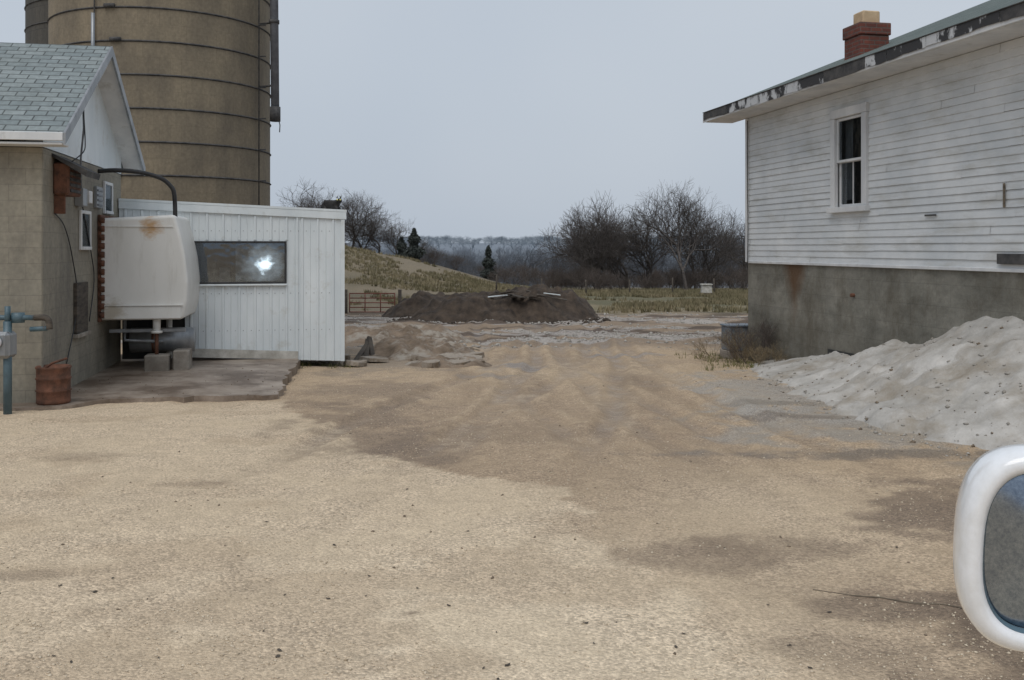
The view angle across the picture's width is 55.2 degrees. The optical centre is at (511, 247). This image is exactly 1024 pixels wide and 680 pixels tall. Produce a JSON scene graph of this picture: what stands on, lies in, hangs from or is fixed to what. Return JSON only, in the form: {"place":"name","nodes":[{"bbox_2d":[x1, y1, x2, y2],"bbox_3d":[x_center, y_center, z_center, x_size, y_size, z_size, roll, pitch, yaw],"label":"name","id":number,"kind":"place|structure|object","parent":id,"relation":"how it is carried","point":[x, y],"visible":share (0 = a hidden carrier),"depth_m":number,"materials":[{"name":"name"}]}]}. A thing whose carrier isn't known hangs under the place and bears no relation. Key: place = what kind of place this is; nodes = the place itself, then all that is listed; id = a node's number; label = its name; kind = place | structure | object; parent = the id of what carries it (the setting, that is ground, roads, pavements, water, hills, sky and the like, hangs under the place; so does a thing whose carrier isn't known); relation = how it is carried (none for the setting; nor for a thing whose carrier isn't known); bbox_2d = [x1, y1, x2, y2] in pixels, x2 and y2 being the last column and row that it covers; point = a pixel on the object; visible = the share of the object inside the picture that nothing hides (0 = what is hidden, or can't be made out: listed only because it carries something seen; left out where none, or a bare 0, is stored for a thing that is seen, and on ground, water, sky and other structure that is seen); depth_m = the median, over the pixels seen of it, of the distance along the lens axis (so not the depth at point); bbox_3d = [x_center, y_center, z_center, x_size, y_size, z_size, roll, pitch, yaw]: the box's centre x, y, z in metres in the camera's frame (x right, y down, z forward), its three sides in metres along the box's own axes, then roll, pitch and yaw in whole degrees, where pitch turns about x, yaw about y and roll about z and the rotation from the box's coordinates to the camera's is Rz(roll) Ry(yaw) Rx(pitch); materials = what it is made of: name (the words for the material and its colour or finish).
{"place":"outdoors","nodes":[
{"label":"outdoors","id":0,"kind":"place"},
{"bbox_2d":[320,196,341,208],"bbox_3d":[-3.250,-0.805,17.601,0.449,0.265,0.226,0,0,20],"label":"black cat","id":1,"kind":"object","parent":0,"point":[330,204],"visible":0.9,"depth_m":17.56},
{"bbox_2d":[0,0,988,242],"label":"sky","id":2,"kind":"structure","parent":0,"point":[480,119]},
{"bbox_2d":[0,243,1023,679],"bbox_3d":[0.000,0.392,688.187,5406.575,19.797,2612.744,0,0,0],"label":"ground","id":3,"kind":"structure","parent":0,"point":[826,543],"depth_m":7.01,"materials":[{"name":"beige gravel"}]},
{"bbox_2d":[0,306,52,414],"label":"pipe","id":4,"kind":"object","parent":3,"relation":"on","point":[8,343],"visible":0.99,"depth_m":11.72,"materials":[{"name":"blue painted metal"},{"name":"galvanised steel"},{"name":"grey paint"}]},
{"bbox_2d":[24,0,47,43],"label":"concrete stave silo","id":5,"kind":"object","parent":3,"relation":"on","point":[36,24],"visible":0.05,"depth_m":34.13,"materials":[{"name":"concrete"}]},
{"bbox_2d":[0,146,120,402],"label":"block walls","id":6,"kind":"structure","parent":3,"relation":"on","point":[37,275],"depth_m":12.48,"materials":[{"name":"beige concrete"}]},
{"bbox_2d":[0,131,62,140],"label":"eave fascia","id":7,"kind":"structure","parent":6,"relation":"on","point":[26,135],"depth_m":12.07,"materials":[{"name":"white wood"}]},
{"bbox_2d":[0,141,68,146],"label":"eave soffit","id":8,"kind":"structure","parent":6,"relation":"attached to","point":[36,144],"depth_m":12.13,"materials":[{"name":"white wood"}]},
{"bbox_2d":[54,195,65,213],"bbox_3d":[-5.966,-0.575,12.924,0.140,0.250,0.040,0,0,-10],"label":"fan bracket","id":9,"kind":"object","parent":6,"relation":"attached to","point":[59,204],"visible":1,"depth_m":12.91,"materials":[{"name":"brown metal"}]},
{"bbox_2d":[0,42,122,167],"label":"shingle roof","id":10,"kind":"structure","parent":6,"relation":"on","point":[43,87],"depth_m":13.43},
{"bbox_2d":[63,46,112,144],"bbox_3d":[-5.794,-2.160,13.459,0.028,1.760,2.670,0,0,-10],"label":"rake","id":11,"kind":"object","parent":10,"relation":"attached to","point":[76,116],"visible":1,"depth_m":13.24,"materials":[{"name":"wood"}]},
{"bbox_2d":[91,13,94,90],"bbox_3d":[-6.422,-3.000,15.006,0.049,1.200,0.049,0,0,-10],"label":"roof vent","id":12,"kind":"object","parent":10,"relation":"attached to","point":[92,29],"visible":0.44,"depth_m":14.99,"materials":[{"name":"metal"}]},
{"bbox_2d":[98,59,141,169],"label":"rake soffit","id":13,"kind":"structure","parent":10,"relation":"attached to","point":[108,84],"depth_m":16.08,"materials":[{"name":"white paint"}]},
{"bbox_2d":[111,50,145,175],"bbox_3d":[-6.280,-2.160,16.085,0.028,1.760,2.670,0,0,-10],"label":"rake","id":14,"kind":"object","parent":10,"relation":"attached to","point":[123,94],"visible":0.85,"depth_m":15.93,"materials":[{"name":"wood"}]},
{"bbox_2d":[54,213,76,363],"bbox_3d":[-6.098,0.574,13.416,0.017,2.063,1.160,0,0,-10],"label":"wall wire","id":15,"kind":"object","parent":6,"relation":"attached to","point":[75,280],"depth_m":13.62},
{"bbox_2d":[53,163,80,196],"bbox_3d":[-5.982,-0.910,13.180,0.198,0.420,0.650,0,0,-10],"label":"fan housing","id":16,"kind":"object","parent":6,"relation":"attached to","point":[61,178],"visible":0.82,"depth_m":12.87,"materials":[{"name":"brown metal"}]},
{"bbox_2d":[26,85,120,173],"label":"gable","id":17,"kind":"structure","parent":6,"relation":"on","point":[101,150],"depth_m":15.16,"materials":[{"name":"white metal"}]},
{"bbox_2d":[52,153,100,179],"bbox_3d":[-5.865,-1.090,13.202,0.440,0.300,0.750,0,0,-10],"label":"fan hood","id":18,"kind":"object","parent":6,"relation":"attached to","point":[83,170],"visible":1,"depth_m":12.87,"materials":[{"name":"grey metal"}]},
{"bbox_2d":[70,177,80,182],"bbox_3d":[-5.877,-0.910,13.200,0.016,0.040,0.550,0,0,-11],"label":"fan slat","id":19,"kind":"object","parent":18,"relation":"attached to","point":[75,180],"visible":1,"depth_m":13.15,"materials":[{"name":"grey metal"}]},
{"bbox_2d":[70,189,80,193],"bbox_3d":[-5.877,-0.760,13.200,0.016,0.040,0.550,0,0,-11],"label":"fan slat","id":20,"kind":"object","parent":18,"relation":"attached to","point":[75,191],"visible":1,"depth_m":13.15,"materials":[{"name":"grey metal"}]},
{"bbox_2d":[70,172,80,177],"bbox_3d":[-5.877,-0.985,13.200,0.016,0.040,0.550,0,0,-11],"label":"fan slat","id":21,"kind":"object","parent":18,"relation":"attached to","point":[75,174],"visible":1,"depth_m":13.15,"materials":[{"name":"metal"}]},
{"bbox_2d":[70,183,80,188],"bbox_3d":[-5.877,-0.835,13.200,0.016,0.040,0.550,0,0,-11],"label":"fan slat","id":22,"kind":"object","parent":18,"relation":"attached to","point":[75,185],"visible":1,"depth_m":13.15,"materials":[{"name":"grey metal"}]},
{"bbox_2d":[71,111,85,161],"bbox_3d":[-5.874,-1.548,13.381,0.122,0.810,0.713,0,0,-12],"label":"service wire","id":23,"kind":"object","parent":18,"relation":"attached to","point":[84,138],"visible":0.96,"depth_m":13.53,"materials":[{"name":"black paint"}]},
{"bbox_2d":[79,210,81,249],"bbox_3d":[-6.251,-0.260,14.198,0.038,0.580,0.050,0,0,-10],"label":"side window frame","id":24,"kind":"object","parent":6,"relation":"attached to","point":[80,229],"visible":1,"depth_m":14.17,"materials":[{"name":"white paint"}]},
{"bbox_2d":[74,282,87,333],"bbox_3d":[-6.246,0.860,14.199,0.048,0.720,0.650,0,0,-11],"label":"wall hatch","id":25,"kind":"object","parent":6,"relation":"attached to","point":[81,303],"depth_m":14.13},
{"bbox_2d":[75,188,86,205],"bbox_3d":[-6.185,-0.725,14.058,0.118,0.250,0.250,0,0,-10],"label":"meter socket","id":26,"kind":"object","parent":6,"relation":"attached to","point":[81,200],"visible":0.76,"depth_m":13.94,"materials":[{"name":"metal"}]},
{"bbox_2d":[73,330,90,338],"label":"hatch sill","id":27,"kind":"structure","parent":6,"relation":"attached to","point":[81,334],"depth_m":14.06,"materials":[{"name":"concrete"}]},
{"bbox_2d":[80,111,84,187],"bbox_3d":[-6.082,-1.404,13.889,0.051,1.109,0.414,0,0,-28],"label":"conduit","id":28,"kind":"object","parent":6,"relation":"attached to","point":[81,150],"visible":0.46,"depth_m":13.98,"materials":[{"name":"metal"}]},
{"bbox_2d":[82,210,90,214],"bbox_3d":[-6.302,-0.525,14.469,0.037,0.050,0.500,0,0,-10],"label":"side window frame","id":29,"kind":"object","parent":6,"relation":"attached to","point":[86,212],"visible":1,"depth_m":14.46,"materials":[{"name":"white paint"}]},
{"bbox_2d":[82,247,91,249],"bbox_3d":[-6.292,0.005,14.471,0.058,0.050,0.500,0,0,-11],"label":"side window frame","id":30,"kind":"object","parent":6,"relation":"attached to","point":[86,248],"visible":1,"depth_m":14.41,"materials":[{"name":"white paint"}]},
{"bbox_2d":[82,214,88,246],"bbox_3d":[-6.315,-0.260,14.466,0.010,0.480,0.500,0,0,-10],"label":"side window pane","id":31,"kind":"object","parent":30,"relation":"on","point":[85,242],"visible":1,"depth_m":14.51,"materials":[{"name":"grey glass"}]},
{"bbox_2d":[82,206,94,321],"bbox_3d":[-6.320,0.249,14.619,0.017,1.709,0.714,0,0,-10],"label":"wall wire","id":32,"kind":"object","parent":6,"relation":"attached to","point":[92,264],"depth_m":14.78,"materials":[{"name":"black paint"}]},
{"bbox_2d":[87,191,92,203],"bbox_3d":[-6.272,-0.750,14.474,0.098,0.180,0.200,0,0,-10],"label":"junction box","id":33,"kind":"object","parent":6,"relation":"attached to","point":[89,197],"visible":0.52,"depth_m":14.45,"materials":[{"name":"white paint"}]},
{"bbox_2d":[89,211,91,246],"bbox_3d":[-6.351,-0.260,14.739,0.038,0.580,0.050,0,0,-10],"label":"side window frame","id":34,"kind":"object","parent":6,"relation":"attached to","point":[90,227],"visible":0.74,"depth_m":14.72,"materials":[{"name":"white paint"}]},
{"bbox_2d":[94,186,102,208],"bbox_3d":[-6.442,-0.785,15.256,0.048,0.330,0.400,0,0,-11],"label":"louvre vent","id":35,"kind":"object","parent":6,"relation":"attached to","point":[96,197],"visible":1,"depth_m":15.10,"materials":[{"name":"metal"}]},
{"bbox_2d":[103,181,105,213],"bbox_3d":[-6.524,-0.810,15.673,0.038,0.520,0.050,0,0,-10],"label":"window frame","id":36,"kind":"object","parent":6,"relation":"attached to","point":[104,197],"visible":0.96,"depth_m":15.65,"materials":[{"name":"white paint"}]},
{"bbox_2d":[111,183,112,210],"bbox_3d":[-6.624,-0.810,16.214,0.038,0.520,0.050,0,0,-11],"label":"window frame","id":37,"kind":"object","parent":6,"relation":"attached to","point":[112,198],"visible":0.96,"depth_m":16.20,"materials":[{"name":"white paint"}]},
{"bbox_2d":[98,168,176,215],"bbox_3d":[-5.930,-0.827,15.542,1.192,0.858,0.153,0,0,-23],"label":"black hose","id":38,"kind":"object","parent":6,"relation":"attached to","point":[145,173],"visible":0.98,"depth_m":15.55,"materials":[{"name":"rubber"}]},
{"bbox_2d":[0,354,299,410],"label":"concrete slab","id":39,"kind":"structure","parent":3,"relation":"on","point":[201,381],"depth_m":14.13,"materials":[{"name":"grey concrete"}]},
{"bbox_2d":[35,357,71,404],"bbox_3d":[-5.780,1.668,12.350,0.426,0.574,0.426,0,0,0],"label":"rusty drum","id":40,"kind":"object","parent":39,"relation":"on","point":[53,383],"visible":1,"depth_m":12.19,"materials":[{"name":"brown metal"}]},
{"bbox_2d":[97,215,199,371],"bbox_3d":[-6.010,0.762,16.212,1.450,2.577,1.678,0,0,-10],"label":"milk tank","id":41,"kind":"object","parent":39,"relation":"on","point":[148,279],"visible":0.94,"depth_m":15.52,"materials":[{"name":"paint"}]},
{"bbox_3d":[-6.564,-0.575,15.946,0.058,0.050,0.500,0,0,-10],"label":"upper window frame","id":42,"kind":"object","parent":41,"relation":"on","visible":0},
{"bbox_2d":[106,185,110,210],"bbox_3d":[-6.588,-0.810,15.941,0.011,0.420,0.500,0,0,-10],"label":"window pane","id":43,"kind":"object","parent":42,"relation":"on","point":[108,198],"visible":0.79,"depth_m":16.02,"materials":[{"name":"grey glass"}]},
{"bbox_2d":[77,366,310,399],"bbox_3d":[-4.745,1.953,14.536,3.089,0.026,3.872,0,0,0],"label":"slab grit","id":44,"kind":"object","parent":39,"relation":"on","point":[191,396],"visible":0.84,"depth_m":13.94,"materials":[{"name":"grey gravel"}]},
{"bbox_2d":[47,0,280,339],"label":"concrete stave silo","id":45,"kind":"object","parent":3,"relation":"on","point":[195,76],"visible":0.48,"depth_m":25.60,"materials":[{"name":"concrete"}]},
{"bbox_2d":[119,198,346,360],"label":"metal shed","id":46,"kind":"structure","parent":3,"relation":"on","point":[272,282],"depth_m":17.31,"materials":[{"name":"metal"}]},
{"bbox_2d":[276,182,335,207],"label":"bare tree","id":47,"kind":"object","parent":3,"relation":"on","point":[314,200],"visible":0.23,"depth_m":93.39,"materials":[{"name":"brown plant"}]},
{"bbox_2d":[293,195,360,239],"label":"bare tree","id":48,"kind":"object","parent":3,"relation":"on","point":[319,207],"visible":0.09,"depth_m":89.93,"materials":[{"name":"brown plant"}]},
{"bbox_2d":[300,360,358,368],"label":"shed weed tufts","id":49,"kind":"object","parent":3,"relation":"on","point":[309,363],"visible":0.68,"depth_m":17.60,"materials":[{"name":"brown plant"}]},
{"bbox_2d":[353,336,374,359],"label":"leaning timbers","id":50,"kind":"object","parent":3,"relation":"on","point":[367,349],"visible":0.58,"depth_m":19.58,"materials":[{"name":"grey wood"}]},
{"bbox_2d":[331,187,399,246],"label":"bare tree","id":51,"kind":"object","parent":3,"relation":"on","point":[356,209],"visible":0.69,"depth_m":89.78,"materials":[{"name":"brown plant"}]},
{"bbox_2d":[346,205,388,252],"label":"bare tree","id":52,"kind":"object","parent":3,"relation":"on","point":[371,239],"visible":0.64,"depth_m":93.31,"materials":[{"name":"brown plant"}]},
{"bbox_2d":[345,206,397,249],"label":"bare tree","id":53,"kind":"object","parent":3,"relation":"on","point":[378,231],"visible":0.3,"depth_m":94.73,"materials":[{"name":"brown plant"}]},
{"bbox_2d":[345,289,401,312],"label":"red tube gate","id":54,"kind":"structure","parent":3,"relation":"on","point":[380,298],"depth_m":37.98,"materials":[{"name":"metal"}]},
{"bbox_2d":[375,217,414,254],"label":"bare tree","id":55,"kind":"object","parent":3,"relation":"on","point":[388,239],"visible":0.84,"depth_m":96.83,"materials":[{"name":"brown plant"}]},
{"bbox_2d":[396,235,406,257],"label":"cedar tree","id":56,"kind":"object","parent":3,"relation":"on","point":[401,245],"visible":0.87,"depth_m":93.73,"materials":[{"name":"green plant"}]},
{"bbox_2d":[345,322,474,342],"bbox_3d":[-2.900,2.185,25.000,4.600,0.567,3.680,0,0,0],"label":"rubble mound","id":57,"kind":"object","parent":3,"relation":"on","point":[354,334],"visible":0.57,"depth_m":24.27,"materials":[{"name":"brown soil"}]},
{"bbox_2d":[401,228,425,258],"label":"cedar tree","id":58,"kind":"object","parent":3,"relation":"on","point":[414,250],"visible":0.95,"depth_m":89.66,"materials":[{"name":"green plant"}]},
{"bbox_2d":[343,347,484,367],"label":"broken concrete chunks","id":59,"kind":"object","parent":3,"relation":"on","point":[363,360],"visible":0.35,"depth_m":18.42,"materials":[{"name":"grey concrete"}]},
{"bbox_2d":[381,290,446,317],"bbox_3d":[-2.900,2.077,36.000,4.140,1.094,4.600,0,0,0],"label":"dirt mound","id":60,"kind":"object","parent":3,"relation":"on","point":[416,302],"visible":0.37,"depth_m":34.85,"materials":[{"name":"soil"}]},
{"bbox_2d":[363,335,474,360],"bbox_3d":[-1.900,2.096,20.300,2.990,0.478,3.680,0,0,0],"label":"rubble mound","id":61,"kind":"object","parent":3,"relation":"on","point":[405,347],"visible":0.62,"depth_m":19.70,"materials":[{"name":"brown soil"}]},
{"bbox_2d":[406,238,434,259],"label":"bare tree","id":62,"kind":"object","parent":3,"relation":"on","point":[422,244],"visible":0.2,"depth_m":99.79,"materials":[{"name":"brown plant"}]},
{"bbox_2d":[405,355,491,367],"bbox_3d":[-1.200,2.145,18.300,2.070,0.268,1.840,0,0,0],"label":"rubble mound","id":63,"kind":"object","parent":3,"relation":"on","point":[445,362],"visible":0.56,"depth_m":17.98,"materials":[{"name":"brown soil"}]},
{"bbox_2d":[410,289,519,322],"bbox_3d":[-1.500,2.044,34.000,4.830,1.138,4.600,0,0,0],"label":"dirt mound","id":64,"kind":"object","parent":3,"relation":"on","point":[466,306],"visible":0.62,"depth_m":32.81,"materials":[{"name":"soil"}]},
{"bbox_2d":[480,245,497,279],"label":"cedar tree","id":65,"kind":"object","parent":3,"relation":"on","point":[488,263],"visible":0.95,"depth_m":107.69,"materials":[{"name":"green plant"}]},
{"bbox_2d":[0,367,996,679],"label":"dirt clods","id":66,"kind":"object","parent":3,"relation":"on","point":[430,531],"visible":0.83,"depth_m":6.87,"materials":[{"name":"brown soil"}]},
{"bbox_2d":[387,314,610,324],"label":"soil lumps","id":67,"kind":"object","parent":3,"relation":"on","point":[522,321],"visible":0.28,"depth_m":32.02,"materials":[{"name":"brown soil"}]},
{"bbox_2d":[52,412,969,679],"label":"dead leaves","id":68,"kind":"object","parent":3,"relation":"on","point":[277,655],"visible":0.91,"depth_m":5.20,"materials":[{"name":"brown plant"}]},
{"bbox_2d":[0,349,1023,679],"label":"gravel stones","id":69,"kind":"object","parent":3,"relation":"on","point":[462,567],"visible":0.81,"depth_m":5.97,"materials":[{"name":"beige gravel"}]},
{"bbox_2d":[345,243,747,289],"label":"brush thicket","id":70,"kind":"object","parent":3,"relation":"on","point":[451,262],"visible":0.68,"depth_m":85.47,"materials":[{"name":"brown plant"}]},
{"bbox_2d":[345,312,747,350],"bbox_3d":[1.510,2.358,29.495,15.052,0.483,15.072,0,0,0],"label":"limestone rubble","id":71,"kind":"object","parent":3,"relation":"on","point":[603,338],"visible":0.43,"depth_m":26.97,"materials":[{"name":"grey stone"}]},
{"bbox_2d":[346,234,747,287],"bbox_3d":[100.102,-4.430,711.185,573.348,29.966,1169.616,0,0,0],"label":"distant trees","id":72,"kind":"object","parent":3,"relation":"on","point":[507,259],"visible":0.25,"depth_m":281.15,"materials":[{"name":"grey plant"}]},
{"bbox_2d":[503,284,599,322],"bbox_3d":[0.900,1.934,34.500,5.060,1.360,4.600,0,0,0],"label":"dirt mound","id":73,"kind":"object","parent":3,"relation":"on","point":[574,307],"visible":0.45,"depth_m":33.25,"materials":[{"name":"soil"}]},
{"bbox_2d":[488,290,566,300],"bbox_3d":[0.405,1.603,33.214,2.907,0.345,0.934,0,0,0],"label":"scrap lumber pile","id":74,"kind":"object","parent":73,"relation":"on","point":[507,293],"visible":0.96,"depth_m":32.97,"materials":[{"name":"brown wood"}]},
{"bbox_2d":[533,205,642,288],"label":"bare tree","id":75,"kind":"object","parent":3,"relation":"on","point":[602,242],"visible":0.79,"depth_m":78.25,"materials":[{"name":"brown plant"}]},
{"bbox_2d":[556,208,628,283],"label":"bare tree","id":76,"kind":"object","parent":3,"relation":"on","point":[590,245],"visible":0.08,"depth_m":85.36,"materials":[{"name":"brown plant"}]},
{"bbox_2d":[531,191,654,288],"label":"bare tree","id":77,"kind":"object","parent":3,"relation":"on","point":[618,260],"visible":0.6,"depth_m":79.10,"materials":[{"name":"brown plant"}]},
{"bbox_2d":[552,189,636,288],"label":"bare tree","id":78,"kind":"object","parent":3,"relation":"on","point":[625,271],"visible":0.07,"depth_m":87.32,"materials":[{"name":"brown plant"}]},
{"bbox_2d":[496,274,714,292],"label":"wire fence","id":79,"kind":"object","parent":3,"relation":"on","point":[672,289],"visible":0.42,"depth_m":64.00,"materials":[{"name":"brown wood"}]},
{"bbox_2d":[605,196,692,283],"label":"bare tree","id":80,"kind":"object","parent":3,"relation":"on","point":[651,259],"visible":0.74,"depth_m":79.59,"materials":[{"name":"brown plant"}]},
{"bbox_2d":[607,176,745,289],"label":"bare tree","id":81,"kind":"object","parent":3,"relation":"on","point":[680,225],"visible":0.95,"depth_m":77.06,"materials":[{"name":"brown plant"}]},
{"bbox_2d":[655,199,746,286],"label":"bare tree","id":82,"kind":"object","parent":3,"relation":"on","point":[734,229],"visible":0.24,"depth_m":86.52,"materials":[{"name":"brown plant"}]},
{"bbox_2d":[699,284,712,294],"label":"beehive","id":83,"kind":"object","parent":3,"relation":"on","point":[705,288],"visible":0.84,"depth_m":59.73,"materials":[{"name":"white wood"}]},
{"bbox_2d":[676,199,744,283],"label":"bare tree","id":84,"kind":"object","parent":3,"relation":"on","point":[726,246],"visible":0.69,"depth_m":79.33,"materials":[{"name":"brown plant"}]},
{"bbox_2d":[684,326,763,362],"bbox_3d":[4.276,1.929,19.039,1.482,0.904,1.359,0,0,-31],"label":"dry shrub","id":85,"kind":"object","parent":3,"relation":"on","point":[734,344],"visible":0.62,"depth_m":18.98,"materials":[{"name":"brown plant"}]},
{"bbox_2d":[674,351,775,370],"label":"yard weed tufts","id":86,"kind":"object","parent":3,"relation":"on","point":[732,362],"visible":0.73,"depth_m":18.60,"materials":[{"name":"brown plant"}]},
{"bbox_2d":[711,217,747,288],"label":"bare tree","id":87,"kind":"object","parent":3,"relation":"on","point":[743,250],"visible":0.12,"depth_m":86.12,"materials":[{"name":"brown plant"}]},
{"bbox_2d":[720,323,747,358],"bbox_3d":[4.581,1.997,19.845,0.600,0.900,0.490,0,0,-11],"label":"metal utility box","id":88,"kind":"object","parent":3,"relation":"on","point":[725,353],"visible":0.36,"depth_m":19.66,"materials":[{"name":"metal"}]},
{"bbox_2d":[709,312,780,363],"bbox_3d":[4.534,1.770,18.360,1.662,1.194,1.512,0,0,-34],"label":"dry shrub","id":89,"kind":"object","parent":3,"relation":"on","point":[764,335],"visible":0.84,"depth_m":18.28,"materials":[{"name":"brown plant"}]},
{"bbox_2d":[739,343,789,364],"bbox_3d":[4.567,1.986,17.833,1.040,0.632,1.144,0,0,-45],"label":"dry shrub","id":90,"kind":"object","parent":3,"relation":"on","point":[759,358],"visible":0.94,"depth_m":17.68,"materials":[{"name":"brown plant"}]},
{"bbox_2d":[703,0,1023,361],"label":"white farmhouse","id":91,"kind":"object","parent":3,"relation":"on","point":[884,188],"visible":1,"depth_m":14.58,"materials":[{"name":"paint"}]},
{"bbox_2d":[828,349,853,355],"bbox_3d":[5.344,1.780,15.937,0.010,0.200,0.800,0,0,-11],"label":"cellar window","id":92,"kind":"structure","parent":91,"relation":"in","point":[829,350],"depth_m":15.96,"materials":[{"name":"grey glass"}]},
{"bbox_2d":[720,320,1022,459],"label":"pile stones","id":93,"kind":"object","parent":3,"relation":"on","point":[947,405],"visible":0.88,"depth_m":11.54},
{"bbox_2d":[750,316,1023,449],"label":"sand pile","id":94,"kind":"object","parent":3,"relation":"on","point":[919,384],"visible":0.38,"depth_m":11.61,"materials":[{"name":"grey sand"}]},
{"bbox_2d":[744,327,1002,446],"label":"pebbles","id":95,"kind":"object","parent":94,"relation":"on","point":[913,441],"visible":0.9,"depth_m":11.50,"materials":[{"name":"grey stone"}]},
{"bbox_2d":[813,589,962,608],"bbox_3d":[2.288,1.988,5.477,1.163,0.017,0.072,0,0,25],"label":"fallen branch","id":96,"kind":"object","parent":3,"relation":"on","point":[893,599],"visible":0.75,"depth_m":5.54,"materials":[{"name":"brown wood"}]},
{"bbox_2d":[345,245,747,313],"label":"field grass","id":97,"kind":"structure","parent":0,"point":[730,296],"depth_m":58.21,"materials":[{"name":"beige plant"}]},
{"bbox_2d":[953,444,1023,651],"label":"car side mirror","id":98,"kind":"object","parent":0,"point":[988,549],"visible":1,"depth_m":1.01,"materials":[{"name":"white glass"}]}
]}

